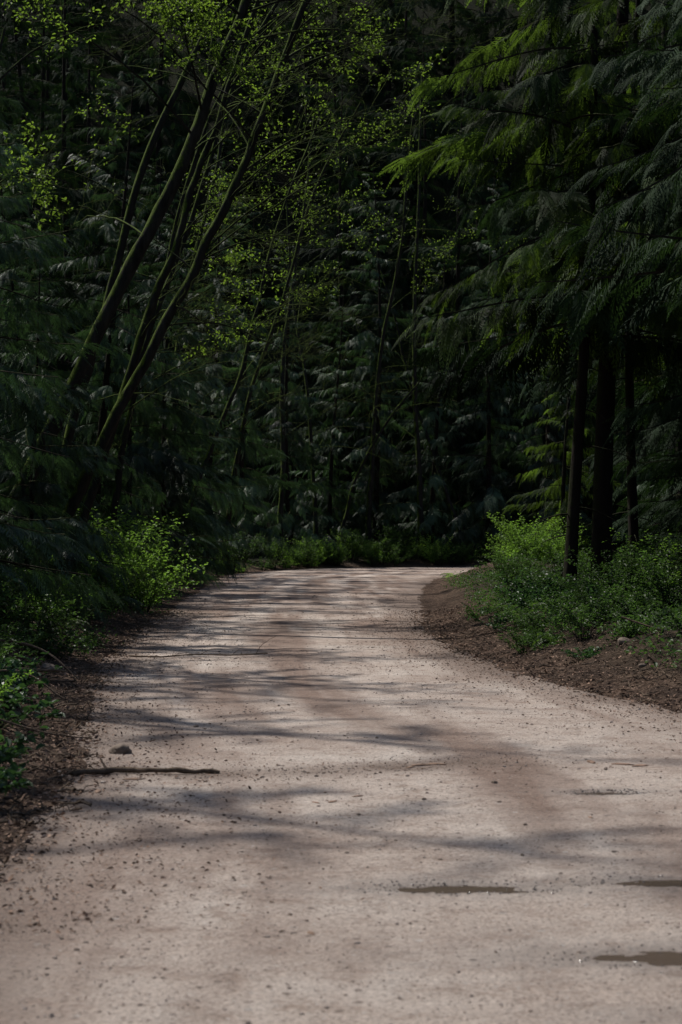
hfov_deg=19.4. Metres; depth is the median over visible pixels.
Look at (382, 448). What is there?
cedar tree
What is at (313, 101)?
cedar tree
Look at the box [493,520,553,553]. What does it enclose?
shrub
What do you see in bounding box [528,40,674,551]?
cedar tree
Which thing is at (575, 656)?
plant
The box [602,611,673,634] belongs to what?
shrub
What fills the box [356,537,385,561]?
shrub
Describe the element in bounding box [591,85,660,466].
cedar tree
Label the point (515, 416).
cedar tree
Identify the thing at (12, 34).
cedar tree
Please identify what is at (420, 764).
bark chip
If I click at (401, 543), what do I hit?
shrub
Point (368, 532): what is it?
alder tree
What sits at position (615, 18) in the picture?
cedar tree
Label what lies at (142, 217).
cedar tree
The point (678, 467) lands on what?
cedar tree
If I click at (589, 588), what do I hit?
plant
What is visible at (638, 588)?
shrub
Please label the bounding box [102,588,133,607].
shrub
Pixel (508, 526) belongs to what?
shrub
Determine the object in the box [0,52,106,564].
cedar tree
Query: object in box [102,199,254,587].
cedar tree
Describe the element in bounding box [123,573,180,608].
shrub
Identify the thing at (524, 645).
shrub
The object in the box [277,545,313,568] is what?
shrub
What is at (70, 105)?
cedar tree
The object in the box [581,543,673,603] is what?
shrub
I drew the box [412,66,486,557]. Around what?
alder tree
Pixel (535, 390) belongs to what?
cedar tree
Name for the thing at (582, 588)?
shrub
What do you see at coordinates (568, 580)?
plant
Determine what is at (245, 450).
cedar tree
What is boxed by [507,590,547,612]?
plant
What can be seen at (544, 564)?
shrub
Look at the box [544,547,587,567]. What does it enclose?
shrub
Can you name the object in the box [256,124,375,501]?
cedar tree
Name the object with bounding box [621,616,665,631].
fallen stick
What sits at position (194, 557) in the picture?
shrub
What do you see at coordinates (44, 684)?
fallen stick
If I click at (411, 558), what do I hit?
shrub
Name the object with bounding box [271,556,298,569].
shrub
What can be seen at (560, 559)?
shrub
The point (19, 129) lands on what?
cedar tree
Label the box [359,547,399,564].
shrub
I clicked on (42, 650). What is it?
fallen stick
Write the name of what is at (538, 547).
shrub
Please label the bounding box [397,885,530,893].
puddle
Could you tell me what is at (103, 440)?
alder tree
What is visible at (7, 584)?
shrub
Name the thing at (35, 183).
alder tree
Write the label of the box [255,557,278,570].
shrub
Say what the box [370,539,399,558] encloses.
shrub
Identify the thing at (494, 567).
shrub
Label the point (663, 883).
puddle
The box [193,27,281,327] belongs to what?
cedar tree
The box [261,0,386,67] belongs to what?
cedar tree
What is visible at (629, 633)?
shrub
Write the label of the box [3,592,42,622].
shrub
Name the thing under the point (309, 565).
shrub
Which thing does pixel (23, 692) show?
plant
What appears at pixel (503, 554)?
shrub
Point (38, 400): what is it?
cedar tree
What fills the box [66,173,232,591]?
cedar tree
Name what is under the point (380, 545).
shrub
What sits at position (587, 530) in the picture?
shrub
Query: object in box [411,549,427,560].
shrub
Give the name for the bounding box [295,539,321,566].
shrub
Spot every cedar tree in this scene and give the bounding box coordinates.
[0,0,43,289]
[0,0,60,362]
[0,0,79,132]
[0,0,103,492]
[0,0,129,301]
[0,0,161,514]
[0,11,128,564]
[0,31,89,562]
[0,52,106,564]
[0,97,123,619]
[0,115,100,637]
[0,132,156,621]
[0,214,136,625]
[1,0,114,56]
[13,0,218,564]
[15,0,117,157]
[20,111,94,365]
[26,46,173,577]
[29,0,178,523]
[46,0,240,545]
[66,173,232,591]
[74,0,253,315]
[76,0,156,52]
[91,0,183,183]
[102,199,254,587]
[109,157,249,565]
[111,156,216,505]
[150,0,272,49]
[150,239,265,576]
[166,122,288,558]
[171,173,269,497]
[177,0,290,64]
[180,1,327,205]
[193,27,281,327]
[196,198,306,560]
[245,234,357,559]
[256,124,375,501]
[261,0,375,182]
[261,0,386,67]
[272,282,368,557]
[278,46,454,552]
[284,0,406,327]
[294,157,428,558]
[295,0,461,194]
[295,3,500,547]
[338,0,458,76]
[350,0,501,322]
[372,248,479,551]
[377,0,681,582]
[383,49,567,549]
[396,0,515,92]
[406,0,681,587]
[414,0,554,200]
[423,155,545,498]
[424,161,560,558]
[425,4,531,317]
[459,57,625,548]
[468,0,681,584]
[469,232,619,546]
[497,0,681,451]
[502,0,601,301]
[502,55,674,548]
[502,321,625,561]
[506,1,629,166]
[517,0,681,356]
[518,0,681,580]
[519,20,679,574]
[521,0,642,53]
[524,0,631,72]
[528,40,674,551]
[555,10,681,333]
[564,2,680,531]
[565,0,657,113]
[582,330,677,555]
[583,322,681,580]
[588,0,681,438]
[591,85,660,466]
[602,298,681,577]
[612,180,681,569]
[613,367,681,499]
[624,422,674,531]
[626,451,673,546]
[628,0,673,88]
[639,449,677,548]
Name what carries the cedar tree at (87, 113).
on the ground
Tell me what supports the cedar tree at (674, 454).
on the ground
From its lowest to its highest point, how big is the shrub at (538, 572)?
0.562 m
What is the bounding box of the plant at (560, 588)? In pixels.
[551,576,583,597]
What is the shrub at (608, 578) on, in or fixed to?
on the ground
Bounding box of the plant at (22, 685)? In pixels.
[0,671,43,698]
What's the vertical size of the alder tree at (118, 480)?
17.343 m
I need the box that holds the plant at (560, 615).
[528,601,575,628]
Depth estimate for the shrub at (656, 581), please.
29.34 m
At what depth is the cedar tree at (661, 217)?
31.39 m
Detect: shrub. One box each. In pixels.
[0,576,96,624]
[0,577,30,622]
[0,621,41,652]
[0,637,42,667]
[0,669,33,700]
[1,569,44,618]
[1,593,94,649]
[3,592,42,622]
[6,590,64,615]
[11,623,105,659]
[48,504,123,576]
[52,596,115,621]
[71,581,117,611]
[72,516,147,560]
[77,501,150,563]
[78,558,146,599]
[79,511,188,608]
[81,559,147,597]
[82,525,174,604]
[87,512,178,564]
[87,519,207,612]
[87,583,147,612]
[88,556,163,584]
[90,521,180,588]
[93,529,171,587]
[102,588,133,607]
[114,552,166,596]
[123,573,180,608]
[127,568,171,596]
[144,567,179,597]
[154,544,190,576]
[168,547,205,563]
[170,528,200,576]
[195,544,227,567]
[210,551,243,572]
[211,529,263,573]
[212,552,224,571]
[216,534,268,572]
[235,560,250,573]
[246,535,298,569]
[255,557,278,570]
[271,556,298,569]
[272,537,306,562]
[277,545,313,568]
[278,554,301,565]
[284,549,314,566]
[292,534,328,567]
[293,547,327,560]
[295,538,342,557]
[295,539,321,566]
[303,539,329,565]
[304,555,325,567]
[311,545,350,565]
[312,537,346,564]
[317,546,349,565]
[319,543,345,562]
[323,542,350,564]
[329,529,378,560]
[329,530,365,559]
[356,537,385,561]
[357,539,389,560]
[358,537,386,555]
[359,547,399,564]
[360,543,383,566]
[363,525,410,558]
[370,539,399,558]
[374,528,423,561]
[379,543,410,565]
[392,547,421,562]
[399,540,416,561]
[403,542,424,559]
[404,531,440,559]
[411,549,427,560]
[417,537,442,551]
[418,532,452,562]
[422,545,457,565]
[426,539,451,564]
[427,542,466,565]
[459,604,494,618]
[475,554,531,576]
[477,534,506,562]
[477,549,538,581]
[482,529,535,559]
[484,538,541,559]
[486,512,560,558]
[486,515,550,549]
[488,550,539,577]
[489,592,513,607]
[492,556,533,583]
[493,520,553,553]
[494,510,564,560]
[494,549,546,582]
[494,608,557,636]
[495,623,556,654]
[502,605,541,630]
[508,627,555,645]
[510,541,553,560]
[510,568,565,597]
[512,606,569,633]
[514,570,551,585]
[516,552,558,576]
[519,626,560,643]
[522,566,555,580]
[522,573,580,601]
[523,517,564,543]
[526,537,564,560]
[529,512,583,563]
[533,555,581,582]
[533,568,594,591]
[536,592,629,641]
[537,542,587,564]
[541,524,586,559]
[543,591,582,608]
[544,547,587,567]
[551,583,598,606]
[555,548,589,569]
[555,575,609,601]
[558,521,591,553]
[561,544,648,589]
[562,552,622,585]
[568,585,624,605]
[574,580,629,593]
[574,583,642,627]
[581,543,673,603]
[594,565,641,592]
[594,593,662,621]
[595,615,664,637]
[598,549,681,587]
[600,589,660,610]
[602,525,681,591]
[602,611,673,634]
[615,530,681,584]
[619,542,681,617]
[623,583,674,602]
[626,594,678,620]
[628,575,669,598]
[628,576,681,599]
[632,589,680,608]
[639,606,681,633]
[644,533,681,593]
[651,601,681,617]
[670,592,681,610]
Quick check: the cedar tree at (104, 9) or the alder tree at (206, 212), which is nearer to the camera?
the alder tree at (206, 212)
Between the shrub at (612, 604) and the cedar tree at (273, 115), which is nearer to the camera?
the shrub at (612, 604)
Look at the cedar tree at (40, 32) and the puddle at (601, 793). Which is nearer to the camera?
the puddle at (601, 793)
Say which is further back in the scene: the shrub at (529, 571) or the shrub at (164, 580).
the shrub at (164, 580)
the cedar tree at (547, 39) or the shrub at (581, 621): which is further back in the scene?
the cedar tree at (547, 39)
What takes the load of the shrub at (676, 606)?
on the ground
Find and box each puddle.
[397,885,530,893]
[580,792,631,794]
[592,880,681,886]
[592,951,681,965]
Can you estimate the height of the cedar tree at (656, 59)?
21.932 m
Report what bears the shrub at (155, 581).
on the ground
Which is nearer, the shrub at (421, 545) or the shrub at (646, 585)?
the shrub at (646, 585)
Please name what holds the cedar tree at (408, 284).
on the ground
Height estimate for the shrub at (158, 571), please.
1.847 m
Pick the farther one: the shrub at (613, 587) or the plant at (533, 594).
the shrub at (613, 587)
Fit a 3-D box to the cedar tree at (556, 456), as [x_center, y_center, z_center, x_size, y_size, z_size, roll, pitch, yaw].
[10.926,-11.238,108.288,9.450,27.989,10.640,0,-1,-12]
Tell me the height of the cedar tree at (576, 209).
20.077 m
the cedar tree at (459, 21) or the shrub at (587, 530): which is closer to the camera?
the shrub at (587, 530)
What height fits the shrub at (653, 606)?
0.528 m
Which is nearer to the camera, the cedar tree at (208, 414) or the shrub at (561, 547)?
the shrub at (561, 547)
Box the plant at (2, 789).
[0,765,33,792]
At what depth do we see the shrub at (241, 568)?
82.67 m
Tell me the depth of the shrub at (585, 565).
40.66 m
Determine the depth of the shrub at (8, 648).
20.67 m
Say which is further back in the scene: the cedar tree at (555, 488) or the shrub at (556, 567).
the cedar tree at (555, 488)
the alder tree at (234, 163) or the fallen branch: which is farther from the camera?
the alder tree at (234, 163)
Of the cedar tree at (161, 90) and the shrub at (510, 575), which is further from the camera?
the cedar tree at (161, 90)
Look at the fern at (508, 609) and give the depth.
32.20 m
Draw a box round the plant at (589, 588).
[556,573,620,598]
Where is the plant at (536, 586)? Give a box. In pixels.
[522,571,565,595]
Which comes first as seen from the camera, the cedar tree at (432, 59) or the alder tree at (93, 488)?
the alder tree at (93, 488)
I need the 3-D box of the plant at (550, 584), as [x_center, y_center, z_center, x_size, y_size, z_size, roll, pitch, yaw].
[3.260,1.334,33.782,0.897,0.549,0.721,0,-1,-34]
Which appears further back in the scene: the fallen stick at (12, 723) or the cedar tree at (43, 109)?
the cedar tree at (43, 109)
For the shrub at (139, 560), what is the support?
on the ground
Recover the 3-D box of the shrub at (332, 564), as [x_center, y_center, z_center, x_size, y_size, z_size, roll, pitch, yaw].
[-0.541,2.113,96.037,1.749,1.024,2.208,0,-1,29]
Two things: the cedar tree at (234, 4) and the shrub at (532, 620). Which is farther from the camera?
the cedar tree at (234, 4)
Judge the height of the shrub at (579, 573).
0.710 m
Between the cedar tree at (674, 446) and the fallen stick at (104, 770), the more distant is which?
the cedar tree at (674, 446)
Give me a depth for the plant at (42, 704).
15.51 m
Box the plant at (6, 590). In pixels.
[0,573,18,611]
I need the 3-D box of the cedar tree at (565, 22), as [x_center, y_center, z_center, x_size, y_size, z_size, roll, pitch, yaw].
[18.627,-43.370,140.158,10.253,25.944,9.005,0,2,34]
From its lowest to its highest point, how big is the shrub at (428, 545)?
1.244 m
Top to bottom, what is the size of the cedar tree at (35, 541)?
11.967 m
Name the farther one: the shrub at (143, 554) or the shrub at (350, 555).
the shrub at (350, 555)
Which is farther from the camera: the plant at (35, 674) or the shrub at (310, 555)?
the shrub at (310, 555)
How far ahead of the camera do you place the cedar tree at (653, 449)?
51.54 m
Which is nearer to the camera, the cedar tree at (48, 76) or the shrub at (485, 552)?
the shrub at (485, 552)
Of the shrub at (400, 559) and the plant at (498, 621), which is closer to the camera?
the plant at (498, 621)
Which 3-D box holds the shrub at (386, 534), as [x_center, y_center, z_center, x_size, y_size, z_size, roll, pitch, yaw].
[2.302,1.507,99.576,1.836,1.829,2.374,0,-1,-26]
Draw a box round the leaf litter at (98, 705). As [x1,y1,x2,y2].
[0,595,681,1019]
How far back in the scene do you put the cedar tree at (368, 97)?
130.85 m
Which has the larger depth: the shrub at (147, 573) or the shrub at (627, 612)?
the shrub at (147, 573)
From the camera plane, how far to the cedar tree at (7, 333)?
37.52 m
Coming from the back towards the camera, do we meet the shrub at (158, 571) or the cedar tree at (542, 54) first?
the cedar tree at (542, 54)
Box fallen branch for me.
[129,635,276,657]
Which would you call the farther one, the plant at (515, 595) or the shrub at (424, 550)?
the shrub at (424, 550)
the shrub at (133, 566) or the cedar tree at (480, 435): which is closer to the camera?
the shrub at (133, 566)
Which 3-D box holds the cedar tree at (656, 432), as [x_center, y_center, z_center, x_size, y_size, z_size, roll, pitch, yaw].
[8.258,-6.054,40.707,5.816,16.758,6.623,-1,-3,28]
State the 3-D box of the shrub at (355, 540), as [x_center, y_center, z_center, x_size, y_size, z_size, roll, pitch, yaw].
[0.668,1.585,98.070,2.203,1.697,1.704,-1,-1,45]
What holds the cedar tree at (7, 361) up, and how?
on the ground
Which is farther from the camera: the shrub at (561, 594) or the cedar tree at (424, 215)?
the cedar tree at (424, 215)
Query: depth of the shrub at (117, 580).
39.03 m
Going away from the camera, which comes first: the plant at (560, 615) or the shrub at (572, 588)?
the plant at (560, 615)
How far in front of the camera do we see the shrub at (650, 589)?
31.66 m
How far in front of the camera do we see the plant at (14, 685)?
17.80 m
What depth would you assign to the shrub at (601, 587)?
30.90 m
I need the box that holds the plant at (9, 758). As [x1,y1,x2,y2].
[0,745,28,770]
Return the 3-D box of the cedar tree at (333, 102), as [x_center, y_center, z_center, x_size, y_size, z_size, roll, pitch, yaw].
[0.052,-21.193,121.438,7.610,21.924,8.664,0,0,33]
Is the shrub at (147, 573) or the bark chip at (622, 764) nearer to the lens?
the bark chip at (622, 764)
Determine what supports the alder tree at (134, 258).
on the ground
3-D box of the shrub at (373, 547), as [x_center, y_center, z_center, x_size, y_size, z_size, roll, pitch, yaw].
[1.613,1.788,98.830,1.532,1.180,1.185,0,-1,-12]
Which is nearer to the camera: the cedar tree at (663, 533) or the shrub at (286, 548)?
the cedar tree at (663, 533)
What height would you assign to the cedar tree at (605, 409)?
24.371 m
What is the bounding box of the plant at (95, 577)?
[77,562,113,591]
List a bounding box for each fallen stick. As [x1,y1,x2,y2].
[0,639,79,679]
[0,669,64,698]
[0,719,91,738]
[4,666,65,672]
[26,619,108,646]
[66,758,219,775]
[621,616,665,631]
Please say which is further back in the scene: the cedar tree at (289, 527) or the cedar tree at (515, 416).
the cedar tree at (515, 416)
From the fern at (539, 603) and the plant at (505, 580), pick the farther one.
the plant at (505, 580)
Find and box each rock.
[40,663,58,669]
[109,744,131,753]
[618,637,629,645]
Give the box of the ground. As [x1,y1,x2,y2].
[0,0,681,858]
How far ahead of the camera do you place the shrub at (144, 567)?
39.33 m
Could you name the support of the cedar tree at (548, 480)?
on the ground
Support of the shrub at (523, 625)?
on the ground
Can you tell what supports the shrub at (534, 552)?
on the ground
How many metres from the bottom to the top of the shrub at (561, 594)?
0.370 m
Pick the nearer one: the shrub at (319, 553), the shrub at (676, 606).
the shrub at (676, 606)
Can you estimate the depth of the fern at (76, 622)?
30.18 m
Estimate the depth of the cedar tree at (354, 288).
107.89 m
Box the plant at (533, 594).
[512,586,556,611]
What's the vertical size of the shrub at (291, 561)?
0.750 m
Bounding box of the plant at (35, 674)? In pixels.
[0,651,65,690]
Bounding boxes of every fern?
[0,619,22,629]
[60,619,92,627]
[440,573,458,578]
[490,605,513,612]
[490,605,528,619]
[527,602,562,615]
[530,633,565,649]
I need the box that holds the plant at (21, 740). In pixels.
[0,726,51,763]
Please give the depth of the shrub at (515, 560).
50.85 m
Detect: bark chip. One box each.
[123,778,140,779]
[411,764,430,765]
[612,763,633,764]
[632,764,648,766]
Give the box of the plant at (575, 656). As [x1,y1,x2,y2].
[561,645,606,659]
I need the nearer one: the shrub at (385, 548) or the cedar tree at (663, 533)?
the cedar tree at (663, 533)
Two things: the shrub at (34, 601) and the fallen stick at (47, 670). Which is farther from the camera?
the shrub at (34, 601)
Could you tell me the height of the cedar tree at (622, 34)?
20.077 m
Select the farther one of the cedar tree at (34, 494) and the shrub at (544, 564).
the shrub at (544, 564)
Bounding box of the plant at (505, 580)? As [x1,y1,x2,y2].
[492,567,536,599]
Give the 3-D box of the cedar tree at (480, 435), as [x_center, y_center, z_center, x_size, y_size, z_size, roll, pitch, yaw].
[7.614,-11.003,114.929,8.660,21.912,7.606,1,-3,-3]
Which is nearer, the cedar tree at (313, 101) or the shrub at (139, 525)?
the shrub at (139, 525)
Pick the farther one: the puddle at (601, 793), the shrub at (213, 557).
the shrub at (213, 557)
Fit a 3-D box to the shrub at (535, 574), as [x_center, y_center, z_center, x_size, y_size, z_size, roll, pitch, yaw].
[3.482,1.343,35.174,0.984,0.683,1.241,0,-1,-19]
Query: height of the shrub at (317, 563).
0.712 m
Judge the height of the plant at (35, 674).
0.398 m
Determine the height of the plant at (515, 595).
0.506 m
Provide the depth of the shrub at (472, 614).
34.74 m
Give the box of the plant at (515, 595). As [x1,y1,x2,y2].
[498,581,535,607]
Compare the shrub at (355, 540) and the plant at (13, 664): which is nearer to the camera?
the plant at (13, 664)
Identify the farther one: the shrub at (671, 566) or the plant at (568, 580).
the plant at (568, 580)
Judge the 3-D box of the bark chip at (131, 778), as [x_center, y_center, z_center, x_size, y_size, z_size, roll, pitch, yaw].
[-1.352,1.729,12.880,0.135,0.019,0.043,0,-1,-10]
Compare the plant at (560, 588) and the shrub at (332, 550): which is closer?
the plant at (560, 588)
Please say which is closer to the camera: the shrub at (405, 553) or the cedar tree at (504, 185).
the shrub at (405, 553)
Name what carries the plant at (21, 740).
on the ground
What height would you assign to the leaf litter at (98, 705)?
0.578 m
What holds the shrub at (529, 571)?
on the ground
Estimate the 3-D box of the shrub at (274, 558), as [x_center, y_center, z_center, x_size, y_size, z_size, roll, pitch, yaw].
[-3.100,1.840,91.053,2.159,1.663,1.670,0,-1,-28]
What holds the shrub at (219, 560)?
on the ground
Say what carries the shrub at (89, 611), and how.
on the ground
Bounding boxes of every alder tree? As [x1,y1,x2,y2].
[0,0,140,282]
[0,0,522,538]
[8,0,374,533]
[15,0,482,534]
[16,0,319,515]
[57,10,344,568]
[62,0,431,575]
[80,14,337,451]
[109,0,396,543]
[170,101,387,564]
[194,196,405,558]
[221,69,439,561]
[248,112,404,558]
[260,98,525,559]
[285,183,466,547]
[336,289,510,556]
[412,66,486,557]
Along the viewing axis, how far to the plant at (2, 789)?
11.73 m
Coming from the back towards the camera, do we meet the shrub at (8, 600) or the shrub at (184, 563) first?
the shrub at (184, 563)
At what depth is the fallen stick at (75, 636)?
27.20 m
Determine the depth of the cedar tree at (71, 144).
84.33 m
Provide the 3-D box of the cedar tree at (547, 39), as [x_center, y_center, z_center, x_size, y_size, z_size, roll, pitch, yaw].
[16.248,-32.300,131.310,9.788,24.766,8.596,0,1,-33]
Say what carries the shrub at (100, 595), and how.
on the ground
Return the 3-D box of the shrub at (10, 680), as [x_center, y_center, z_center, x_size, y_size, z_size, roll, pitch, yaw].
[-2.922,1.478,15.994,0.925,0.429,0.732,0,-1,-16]
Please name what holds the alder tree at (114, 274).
on the ground
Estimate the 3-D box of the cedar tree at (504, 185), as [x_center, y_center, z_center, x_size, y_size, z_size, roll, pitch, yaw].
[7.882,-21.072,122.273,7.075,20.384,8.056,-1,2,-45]
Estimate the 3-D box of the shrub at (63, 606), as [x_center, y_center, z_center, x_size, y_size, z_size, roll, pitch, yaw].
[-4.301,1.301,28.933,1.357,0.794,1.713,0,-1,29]
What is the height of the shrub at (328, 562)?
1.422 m
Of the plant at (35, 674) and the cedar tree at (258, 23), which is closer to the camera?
the plant at (35, 674)
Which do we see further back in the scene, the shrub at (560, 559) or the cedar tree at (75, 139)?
the cedar tree at (75, 139)
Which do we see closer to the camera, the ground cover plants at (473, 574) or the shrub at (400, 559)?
the ground cover plants at (473, 574)
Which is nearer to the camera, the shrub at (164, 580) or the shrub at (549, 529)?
the shrub at (164, 580)
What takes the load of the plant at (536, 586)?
on the ground
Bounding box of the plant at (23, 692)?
[0,687,50,711]
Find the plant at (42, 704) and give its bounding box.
[0,692,64,733]
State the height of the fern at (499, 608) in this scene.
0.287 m
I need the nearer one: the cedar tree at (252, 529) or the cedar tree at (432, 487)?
the cedar tree at (252, 529)
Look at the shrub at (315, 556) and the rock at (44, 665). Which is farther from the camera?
the shrub at (315, 556)
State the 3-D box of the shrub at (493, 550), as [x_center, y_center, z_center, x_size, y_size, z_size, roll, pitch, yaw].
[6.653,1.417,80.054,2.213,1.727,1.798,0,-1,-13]
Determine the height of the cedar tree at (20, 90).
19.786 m
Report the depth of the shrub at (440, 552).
98.83 m
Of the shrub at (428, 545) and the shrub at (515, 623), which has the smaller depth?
the shrub at (515, 623)
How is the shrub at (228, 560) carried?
on the ground
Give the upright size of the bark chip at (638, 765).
0.020 m
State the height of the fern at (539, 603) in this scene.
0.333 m
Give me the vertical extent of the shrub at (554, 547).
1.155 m
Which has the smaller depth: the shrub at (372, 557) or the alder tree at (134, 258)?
the alder tree at (134, 258)
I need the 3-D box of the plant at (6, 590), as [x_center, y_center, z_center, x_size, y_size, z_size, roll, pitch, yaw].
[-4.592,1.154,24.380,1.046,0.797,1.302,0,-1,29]
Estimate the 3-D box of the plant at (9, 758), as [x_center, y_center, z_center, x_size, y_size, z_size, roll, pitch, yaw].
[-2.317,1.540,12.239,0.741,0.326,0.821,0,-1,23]
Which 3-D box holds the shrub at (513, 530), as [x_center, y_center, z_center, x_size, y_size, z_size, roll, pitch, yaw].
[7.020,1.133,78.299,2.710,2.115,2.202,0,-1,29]
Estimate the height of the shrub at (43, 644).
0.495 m
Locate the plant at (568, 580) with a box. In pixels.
[549,574,582,590]
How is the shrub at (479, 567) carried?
on the ground
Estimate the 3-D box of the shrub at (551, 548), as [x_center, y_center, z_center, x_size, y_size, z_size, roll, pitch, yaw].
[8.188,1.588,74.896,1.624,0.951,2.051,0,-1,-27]
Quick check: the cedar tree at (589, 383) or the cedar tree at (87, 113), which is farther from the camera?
the cedar tree at (87, 113)
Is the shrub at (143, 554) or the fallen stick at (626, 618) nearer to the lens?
the fallen stick at (626, 618)
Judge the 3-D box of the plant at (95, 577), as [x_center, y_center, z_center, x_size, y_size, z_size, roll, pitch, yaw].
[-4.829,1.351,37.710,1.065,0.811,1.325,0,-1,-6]
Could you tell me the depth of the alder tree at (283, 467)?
97.16 m
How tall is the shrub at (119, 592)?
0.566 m
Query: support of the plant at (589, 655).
on the ground
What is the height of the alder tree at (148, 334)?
14.001 m
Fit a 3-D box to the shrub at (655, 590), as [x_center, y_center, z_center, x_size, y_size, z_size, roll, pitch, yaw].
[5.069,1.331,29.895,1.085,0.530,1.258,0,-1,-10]
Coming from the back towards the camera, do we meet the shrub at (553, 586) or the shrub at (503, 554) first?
the shrub at (503, 554)
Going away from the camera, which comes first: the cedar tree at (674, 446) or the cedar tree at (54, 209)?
the cedar tree at (674, 446)
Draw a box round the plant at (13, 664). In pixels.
[0,655,35,678]
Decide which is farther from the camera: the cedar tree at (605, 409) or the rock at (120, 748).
the cedar tree at (605, 409)
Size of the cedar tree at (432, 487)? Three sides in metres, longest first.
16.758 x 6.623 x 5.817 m
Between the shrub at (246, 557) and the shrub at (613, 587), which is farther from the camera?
the shrub at (246, 557)
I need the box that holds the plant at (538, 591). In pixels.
[519,583,554,602]
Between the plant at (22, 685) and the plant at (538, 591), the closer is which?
the plant at (22, 685)
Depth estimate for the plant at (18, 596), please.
30.26 m
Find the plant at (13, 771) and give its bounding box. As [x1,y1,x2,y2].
[0,764,33,794]
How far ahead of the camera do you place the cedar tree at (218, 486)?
67.94 m
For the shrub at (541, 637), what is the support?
on the ground
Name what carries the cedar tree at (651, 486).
on the ground
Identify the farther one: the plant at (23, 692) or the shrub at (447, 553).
the shrub at (447, 553)
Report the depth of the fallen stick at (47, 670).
19.39 m
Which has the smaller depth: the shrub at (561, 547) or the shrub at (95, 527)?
the shrub at (95, 527)
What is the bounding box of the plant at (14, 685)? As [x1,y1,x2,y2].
[0,662,39,688]
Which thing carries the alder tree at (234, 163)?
on the ground
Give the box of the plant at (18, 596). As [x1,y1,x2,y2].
[7,582,34,598]
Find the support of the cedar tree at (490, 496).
on the ground
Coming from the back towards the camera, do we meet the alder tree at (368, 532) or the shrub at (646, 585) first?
the alder tree at (368, 532)
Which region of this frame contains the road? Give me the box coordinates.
[0,567,681,1023]
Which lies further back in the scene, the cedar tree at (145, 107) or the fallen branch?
the cedar tree at (145, 107)
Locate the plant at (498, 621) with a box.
[467,606,515,632]
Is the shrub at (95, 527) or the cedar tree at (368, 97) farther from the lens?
the cedar tree at (368, 97)
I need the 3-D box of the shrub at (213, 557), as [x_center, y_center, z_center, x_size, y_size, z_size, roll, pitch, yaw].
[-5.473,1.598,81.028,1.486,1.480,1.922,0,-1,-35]
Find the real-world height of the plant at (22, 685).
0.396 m
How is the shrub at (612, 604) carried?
on the ground
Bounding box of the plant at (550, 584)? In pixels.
[502,575,557,594]
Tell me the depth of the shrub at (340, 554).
96.28 m
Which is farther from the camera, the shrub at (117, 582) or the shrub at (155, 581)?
the shrub at (155, 581)
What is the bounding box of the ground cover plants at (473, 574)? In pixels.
[0,555,681,667]
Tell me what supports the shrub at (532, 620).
on the ground
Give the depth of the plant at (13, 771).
11.46 m
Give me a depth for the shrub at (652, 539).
34.75 m
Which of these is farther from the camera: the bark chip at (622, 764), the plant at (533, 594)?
the plant at (533, 594)
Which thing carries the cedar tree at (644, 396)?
on the ground
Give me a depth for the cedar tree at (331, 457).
101.59 m
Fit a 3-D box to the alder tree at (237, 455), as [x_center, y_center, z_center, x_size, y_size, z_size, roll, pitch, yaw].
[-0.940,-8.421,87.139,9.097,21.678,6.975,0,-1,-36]
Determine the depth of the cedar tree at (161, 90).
122.42 m
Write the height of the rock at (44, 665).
0.155 m
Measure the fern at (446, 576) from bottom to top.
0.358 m
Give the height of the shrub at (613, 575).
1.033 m
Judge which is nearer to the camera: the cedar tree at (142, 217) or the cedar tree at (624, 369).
the cedar tree at (624, 369)
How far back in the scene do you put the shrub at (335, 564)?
95.96 m
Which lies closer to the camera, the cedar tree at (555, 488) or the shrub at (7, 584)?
the shrub at (7, 584)
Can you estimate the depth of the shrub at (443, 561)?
98.66 m
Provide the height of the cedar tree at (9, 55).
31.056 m
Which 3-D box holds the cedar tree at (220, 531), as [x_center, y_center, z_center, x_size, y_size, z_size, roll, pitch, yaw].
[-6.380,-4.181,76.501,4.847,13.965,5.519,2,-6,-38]
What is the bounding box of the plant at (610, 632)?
[605,624,628,638]
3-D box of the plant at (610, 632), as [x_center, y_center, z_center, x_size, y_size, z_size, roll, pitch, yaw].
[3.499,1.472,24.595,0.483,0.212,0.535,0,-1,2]
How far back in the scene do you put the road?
10.31 m
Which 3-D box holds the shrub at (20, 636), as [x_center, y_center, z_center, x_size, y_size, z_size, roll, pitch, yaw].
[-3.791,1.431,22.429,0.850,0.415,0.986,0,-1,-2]
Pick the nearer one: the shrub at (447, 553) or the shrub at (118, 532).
the shrub at (118, 532)
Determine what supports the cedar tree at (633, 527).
on the ground
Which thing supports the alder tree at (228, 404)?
on the ground
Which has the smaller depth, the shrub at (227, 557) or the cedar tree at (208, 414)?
the shrub at (227, 557)
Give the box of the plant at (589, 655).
[566,646,599,660]
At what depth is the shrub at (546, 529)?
79.13 m
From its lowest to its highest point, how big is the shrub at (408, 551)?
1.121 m
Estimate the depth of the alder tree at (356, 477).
100.17 m
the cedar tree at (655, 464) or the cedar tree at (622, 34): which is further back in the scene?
the cedar tree at (655, 464)
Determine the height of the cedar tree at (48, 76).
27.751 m
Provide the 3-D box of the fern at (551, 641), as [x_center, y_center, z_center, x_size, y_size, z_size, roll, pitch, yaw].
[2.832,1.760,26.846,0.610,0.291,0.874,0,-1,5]
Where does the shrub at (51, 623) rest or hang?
on the ground

